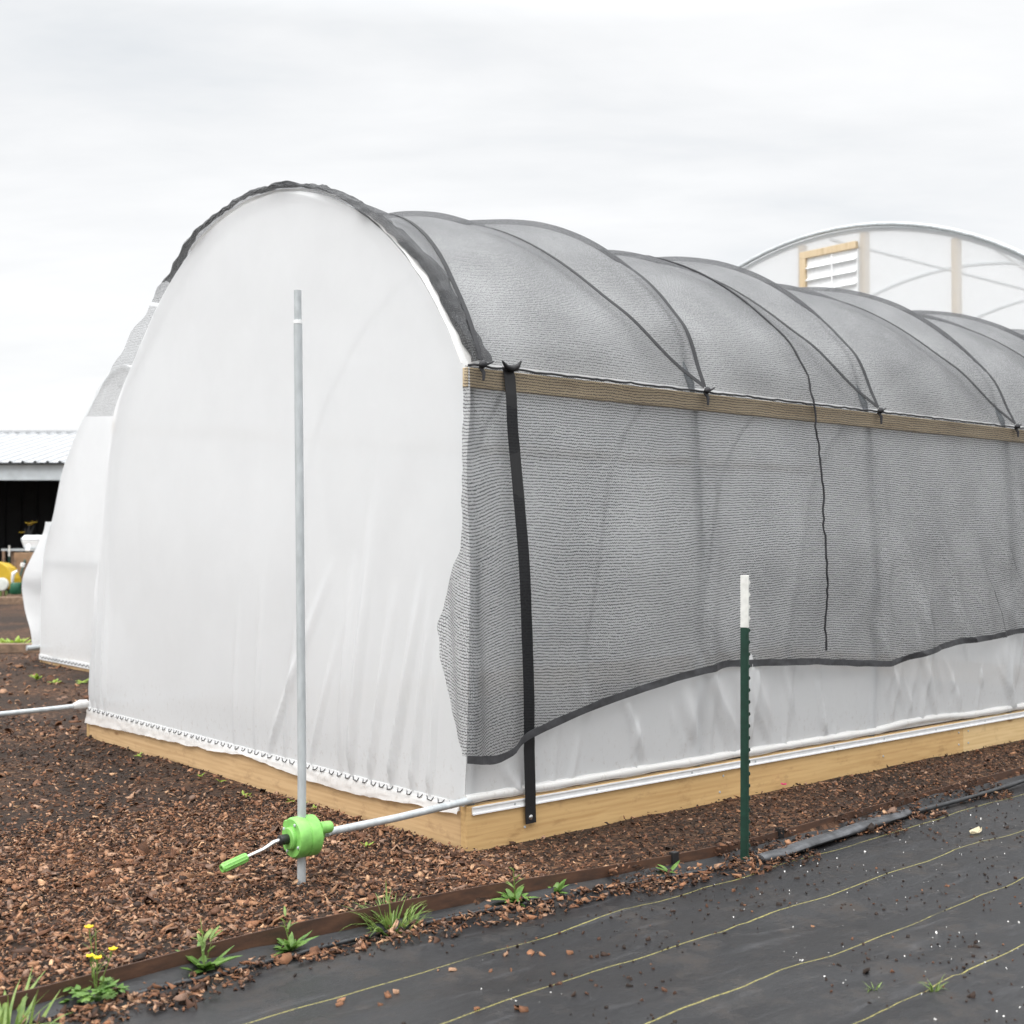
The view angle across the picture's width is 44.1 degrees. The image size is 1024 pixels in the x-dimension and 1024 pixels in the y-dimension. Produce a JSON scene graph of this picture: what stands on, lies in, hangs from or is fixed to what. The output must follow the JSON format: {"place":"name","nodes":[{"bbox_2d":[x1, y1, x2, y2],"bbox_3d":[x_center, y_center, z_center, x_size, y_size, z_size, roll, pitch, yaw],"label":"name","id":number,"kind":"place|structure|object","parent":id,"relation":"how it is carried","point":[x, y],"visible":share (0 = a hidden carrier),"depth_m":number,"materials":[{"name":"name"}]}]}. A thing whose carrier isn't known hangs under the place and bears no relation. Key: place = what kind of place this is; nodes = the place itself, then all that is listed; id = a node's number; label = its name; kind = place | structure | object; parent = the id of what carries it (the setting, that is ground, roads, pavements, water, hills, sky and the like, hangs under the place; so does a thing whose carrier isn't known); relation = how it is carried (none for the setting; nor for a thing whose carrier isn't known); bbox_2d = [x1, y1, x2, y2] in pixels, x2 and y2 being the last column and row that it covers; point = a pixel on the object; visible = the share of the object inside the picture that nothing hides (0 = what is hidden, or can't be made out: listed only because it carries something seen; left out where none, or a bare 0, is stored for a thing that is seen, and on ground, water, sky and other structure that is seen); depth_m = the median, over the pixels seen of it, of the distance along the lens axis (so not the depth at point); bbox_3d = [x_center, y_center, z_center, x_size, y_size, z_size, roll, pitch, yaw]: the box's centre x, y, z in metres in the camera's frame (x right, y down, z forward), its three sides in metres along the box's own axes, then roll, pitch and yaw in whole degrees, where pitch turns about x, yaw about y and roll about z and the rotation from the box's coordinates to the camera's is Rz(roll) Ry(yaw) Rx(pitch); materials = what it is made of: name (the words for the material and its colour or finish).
{"place":"outdoors","nodes":[
{"label":"outdoors","id":0,"kind":"place"},
{"bbox_2d":[0,562,20,590],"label":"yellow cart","id":1,"kind":"object","parent":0,"point":[7,570],"visible":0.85,"depth_m":29.28,"materials":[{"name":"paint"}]},
{"bbox_2d":[19,544,30,577],"bbox_3d":[-11.611,1.316,30.117,0.153,1.100,0.708,0,-1,-5],"label":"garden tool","id":2,"kind":"object","parent":1,"relation":"on","point":[28,546],"visible":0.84,"depth_m":30.12,"materials":[{"name":"white paint"}]},
{"bbox_2d":[6,594,22,596],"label":"wood block","id":3,"kind":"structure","parent":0,"point":[14,595],"depth_m":28.81,"materials":[{"name":"brown wood"}]},
{"bbox_2d":[10,570,21,593],"bbox_3d":[-11.298,1.608,28.984,0.432,0.556,0.268,0,-1,-11],"label":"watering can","id":4,"kind":"object","parent":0,"point":[15,587],"visible":0.91,"depth_m":28.87,"materials":[{"name":"green plastic"}]},
{"bbox_2d":[0,604,1023,995],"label":"ground","id":5,"kind":"structure","parent":0,"point":[14,624],"depth_m":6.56,"materials":[{"name":"brown wood"}]},
{"bbox_2d":[8,546,9,593],"bbox_3d":[-12.029,1.574,30.183,0.040,1.540,0.038,1,-2,-40],"label":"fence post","id":6,"kind":"object","parent":5,"relation":"on","point":[8,562],"visible":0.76,"depth_m":30.17,"materials":[{"name":"green"}]},
{"bbox_2d":[0,597,23,603],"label":"timber edge","id":7,"kind":"object","parent":5,"relation":"on","point":[11,600],"depth_m":27.96,"materials":[{"name":"brown wood"}]},
{"bbox_2d":[0,635,31,642],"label":"yellow green weed","id":8,"kind":"object","parent":5,"relation":"on","point":[17,640],"visible":0.61,"depth_m":16.67,"materials":[{"name":"green plant"}]},
{"bbox_2d":[1,549,34,596],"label":"work table","id":9,"kind":"object","parent":5,"relation":"on","point":[3,559],"visible":0.24,"depth_m":30.69,"materials":[{"name":"grey metal"}]},
{"bbox_2d":[21,535,41,548],"bbox_3d":[-11.611,0.735,30.991,0.704,0.325,0.505,0,-1,0],"label":"white tub","id":10,"kind":"object","parent":9,"relation":"on","point":[33,541],"visible":0.47,"depth_m":30.76,"materials":[{"name":"white plastic"}]},
{"bbox_2d":[20,523,33,552],"bbox_3d":[-12.065,0.841,31.366,0.588,1.199,0.353,-1,-2,39],"label":"potted flower","id":11,"kind":"object","parent":10,"relation":"in","point":[29,524],"visible":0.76,"depth_m":31.39,"materials":[{"name":"yellow plant"}]},
{"bbox_2d":[0,643,39,652],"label":"timber edge","id":12,"kind":"object","parent":5,"relation":"on","point":[12,647],"depth_m":15.96,"materials":[{"name":"brown wood"}]},
{"bbox_2d":[14,553,32,593],"bbox_3d":[-11.662,1.538,30.395,0.500,1.120,0.475,0,-1,0],"label":"cardboard box","id":13,"kind":"object","parent":5,"relation":"on","point":[19,558],"visible":0.26,"depth_m":30.18,"materials":[{"name":"brown cardboard"}]},
{"bbox_2d":[28,673,42,679],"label":"weed","id":14,"kind":"object","parent":5,"relation":"on","point":[36,677],"visible":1,"depth_m":12.66,"materials":[{"name":"green plant"}]},
{"bbox_2d":[0,430,76,593],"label":"shed","id":15,"kind":"structure","parent":5,"relation":"on","point":[32,462],"depth_m":39.42,"materials":[{"name":"metal"}]},
{"bbox_2d":[22,364,131,671],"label":"hoop tunnel","id":16,"kind":"structure","parent":5,"relation":"on","point":[59,580],"depth_m":13.90,"materials":[{"name":"white plastic"}]},
{"bbox_2d":[293,290,305,884],"bbox_3d":[-0.873,0.352,5.188,0.061,2.535,0.038,0,-1,12],"label":"steel pole","id":17,"kind":"object","parent":5,"relation":"on","point":[300,587],"visible":0.81,"depth_m":5.18,"materials":[{"name":"white metal"}]},
{"bbox_2d":[219,798,472,872],"bbox_3d":[-0.650,1.331,5.353,1.305,0.166,0.183,1,-2,-40],"label":"roll up crank","id":18,"kind":"object","parent":17,"relation":"attached to","point":[300,837],"visible":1,"depth_m":5.13,"materials":[{"name":"green plastic"}]},
{"bbox_2d":[0,766,1023,1010],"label":"lawn edging","id":19,"kind":"object","parent":5,"relation":"on","point":[340,922],"visible":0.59,"depth_m":4.79,"materials":[{"name":"brown plastic"}]},
{"bbox_2d":[10,774,1023,1023],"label":"weed fabric","id":20,"kind":"object","parent":5,"relation":"on","point":[742,970],"visible":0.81,"depth_m":4.43,"materials":[{"name":"black fabric"}]},
{"bbox_2d":[0,967,71,1023],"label":"grass tuft","id":21,"kind":"object","parent":20,"relation":"on","point":[5,1012],"visible":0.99,"depth_m":3.77,"materials":[{"name":"green plant"}]},
{"bbox_2d":[59,924,129,1002],"bbox_3d":[-1.301,1.418,3.939,0.207,0.242,0.171,0,-1,-11],"label":"buttercup","id":22,"kind":"object","parent":20,"relation":"on","point":[106,984],"visible":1,"depth_m":3.93,"materials":[{"name":"green plant"}]},
{"bbox_2d":[176,918,241,975],"bbox_3d":[-1.033,1.447,4.230,0.204,0.189,0.168,-1,-1,23],"label":"leafy weed","id":23,"kind":"object","parent":20,"relation":"on","point":[219,960],"visible":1,"depth_m":4.24,"materials":[{"name":"green plant"}]},
{"bbox_2d":[273,906,317,955],"bbox_3d":[-0.781,1.473,4.444,0.160,0.148,0.179,-1,-1,28],"label":"leafy weed","id":24,"kind":"object","parent":20,"relation":"on","point":[291,943],"visible":0.98,"depth_m":4.45,"materials":[{"name":"green plant"}]},
{"bbox_2d":[335,1001,343,1005],"bbox_3d":[-0.544,1.555,3.987,0.011,0.016,0.033,-1,-2,41],"label":"bark chip","id":25,"kind":"object","parent":20,"relation":"on","point":[339,1003],"visible":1,"depth_m":3.98,"materials":[{"name":"brown wood"}]},
{"bbox_2d":[339,886,431,936],"bbox_3d":[-0.471,1.491,4.739,0.404,0.163,0.361,1,-2,-40],"label":"grass tuft","id":26,"kind":"object","parent":20,"relation":"on","point":[386,922],"visible":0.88,"depth_m":4.72,"materials":[{"name":"green plant"}]},
{"bbox_2d":[384,990,391,997],"bbox_3d":[-0.399,1.551,4.057,0.022,0.027,0.023,0,-1,-14],"label":"bark chip","id":27,"kind":"object","parent":20,"relation":"on","point":[387,994],"visible":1,"depth_m":4.05,"materials":[{"name":"brown wood"}]},
{"bbox_2d":[27,859,749,1023],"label":"drip hose","id":28,"kind":"object","parent":20,"relation":"on","point":[301,952],"visible":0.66,"depth_m":4.55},
{"bbox_2d":[490,867,539,906],"bbox_3d":[-0.003,1.486,5.061,0.208,0.163,0.172,0,-1,-15],"label":"leafy weed","id":29,"kind":"object","parent":20,"relation":"on","point":[514,896],"visible":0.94,"depth_m":5.04,"materials":[{"name":"green plant"}]},
{"bbox_2d":[514,1005,528,1011],"bbox_3d":[0.028,1.530,3.884,0.047,0.027,0.015,0,-1,14],"label":"bark chip","id":30,"kind":"object","parent":20,"relation":"on","point":[521,1008],"visible":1,"depth_m":3.88,"materials":[{"name":"brown wood"}]},
{"bbox_2d":[21,764,1023,1023],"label":"spilled bark","id":31,"kind":"object","parent":20,"relation":"on","point":[363,944],"visible":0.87,"depth_m":4.89,"materials":[{"name":"brown wood"}]},
{"bbox_2d":[527,949,534,955],"bbox_3d":[0.065,1.570,4.480,0.026,0.027,0.049,0,-1,13],"label":"bark chip","id":32,"kind":"object","parent":20,"relation":"on","point":[531,951],"visible":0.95,"depth_m":4.49,"materials":[{"name":"brown wood"}]},
{"bbox_2d":[74,792,1023,1023],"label":"soil crumbs","id":33,"kind":"object","parent":20,"relation":"on","point":[972,995],"visible":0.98,"depth_m":4.66,"materials":[{"name":"brown soil"}]},
{"bbox_2d":[548,879,568,893],"bbox_3d":[0.181,1.529,5.187,0.129,0.070,0.162,1,-2,-40],"label":"leafy weed","id":34,"kind":"object","parent":20,"relation":"on","point":[558,886],"visible":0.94,"depth_m":5.17,"materials":[{"name":"green plant"}]},
{"bbox_2d":[566,950,573,954],"bbox_3d":[0.205,1.560,4.474,0.027,0.018,0.013,0,-1,-5],"label":"bark chip","id":35,"kind":"object","parent":20,"relation":"on","point":[569,952],"visible":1,"depth_m":4.47,"materials":[{"name":"brown wood"}]},
{"bbox_2d":[656,860,679,872],"bbox_3d":[0.675,1.547,5.506,0.101,0.047,0.088,0,-1,18],"label":"leafy weed","id":36,"kind":"object","parent":20,"relation":"on","point":[674,866],"visible":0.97,"depth_m":5.51,"materials":[{"name":"green plant"}]},
{"bbox_2d":[481,804,1019,1019],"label":"perlite grains","id":37,"kind":"object","parent":20,"relation":"on","point":[877,946],"visible":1,"depth_m":4.69,"materials":[{"name":"white perlite"}]},
{"bbox_2d":[754,809,911,862],"bbox_3d":[1.601,1.574,6.178,0.084,0.043,1.380,-1,-2,45],"label":"flat hose","id":38,"kind":"object","parent":20,"relation":"on","point":[827,837],"visible":0.97,"depth_m":6.09,"materials":[{"name":"grey plastic"}]},
{"bbox_2d":[864,982,883,990],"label":"grass tuft","id":39,"kind":"object","parent":20,"relation":"on","point":[873,987],"visible":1,"depth_m":4.13,"materials":[{"name":"green plant"}]},
{"bbox_2d":[917,974,947,991],"bbox_3d":[1.368,1.529,4.103,0.079,0.055,0.099,1,-2,-40],"label":"grass tuft","id":40,"kind":"object","parent":20,"relation":"on","point":[931,988],"visible":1,"depth_m":4.10,"materials":[{"name":"green plant"}]},
{"bbox_2d":[916,779,1023,812],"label":"drip hose","id":41,"kind":"object","parent":20,"relation":"on","point":[966,798],"visible":0.99,"depth_m":7.03,"materials":[{"name":"black plastic"}]},
{"bbox_2d":[969,826,981,833],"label":"dry leaf","id":42,"kind":"object","parent":20,"relation":"on","point":[978,829],"visible":1,"depth_m":6.33,"materials":[{"name":"beige plant"}]},
{"bbox_2d":[85,189,1023,850],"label":"hoop tunnel","id":43,"kind":"structure","parent":5,"relation":"on","point":[193,649],"depth_m":6.95,"materials":[{"name":"white plastic"}]},
{"bbox_2d":[0,700,87,716],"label":"roll up pipe","id":44,"kind":"object","parent":43,"relation":"attached to","point":[80,704],"visible":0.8,"depth_m":8.94,"materials":[{"name":"metal"}]},
{"bbox_2d":[502,360,535,823],"bbox_3d":[0.041,0.380,5.916,0.239,2.182,0.062,1,-2,-40],"label":"webbing strap","id":45,"kind":"object","parent":43,"relation":"attached to","point":[529,744],"visible":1,"depth_m":5.91,"materials":[{"name":"fabric"}]},
{"bbox_2d":[86,180,1023,764],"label":"shade cloth","id":46,"kind":"object","parent":43,"relation":"on","point":[442,288],"visible":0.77,"depth_m":7.01,"materials":[{"name":"black fabric"}]},
{"bbox_2d":[391,214,1023,436],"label":"lacing rope","id":47,"kind":"object","parent":46,"relation":"on","point":[483,364],"visible":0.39,"depth_m":6.97,"materials":[{"name":"black fabric"}]},
{"bbox_2d":[740,575,750,859],"bbox_3d":[1.057,1.065,5.720,0.046,1.557,0.040,0,-1,15],"label":"fence post","id":48,"kind":"object","parent":5,"relation":"on","point":[745,702],"visible":0.88,"depth_m":5.72,"materials":[{"name":"green metal"}]},
{"bbox_2d":[736,221,1023,332],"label":"greenhouse","id":49,"kind":"object","parent":5,"relation":"on","point":[918,266],"visible":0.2,"depth_m":15.32,"materials":[{"name":"white plastic"}]},
{"bbox_2d":[0,0,1023,429],"label":"sky","id":50,"kind":"structure","parent":0,"point":[732,132],"materials":[{"name":"white"}]}
]}

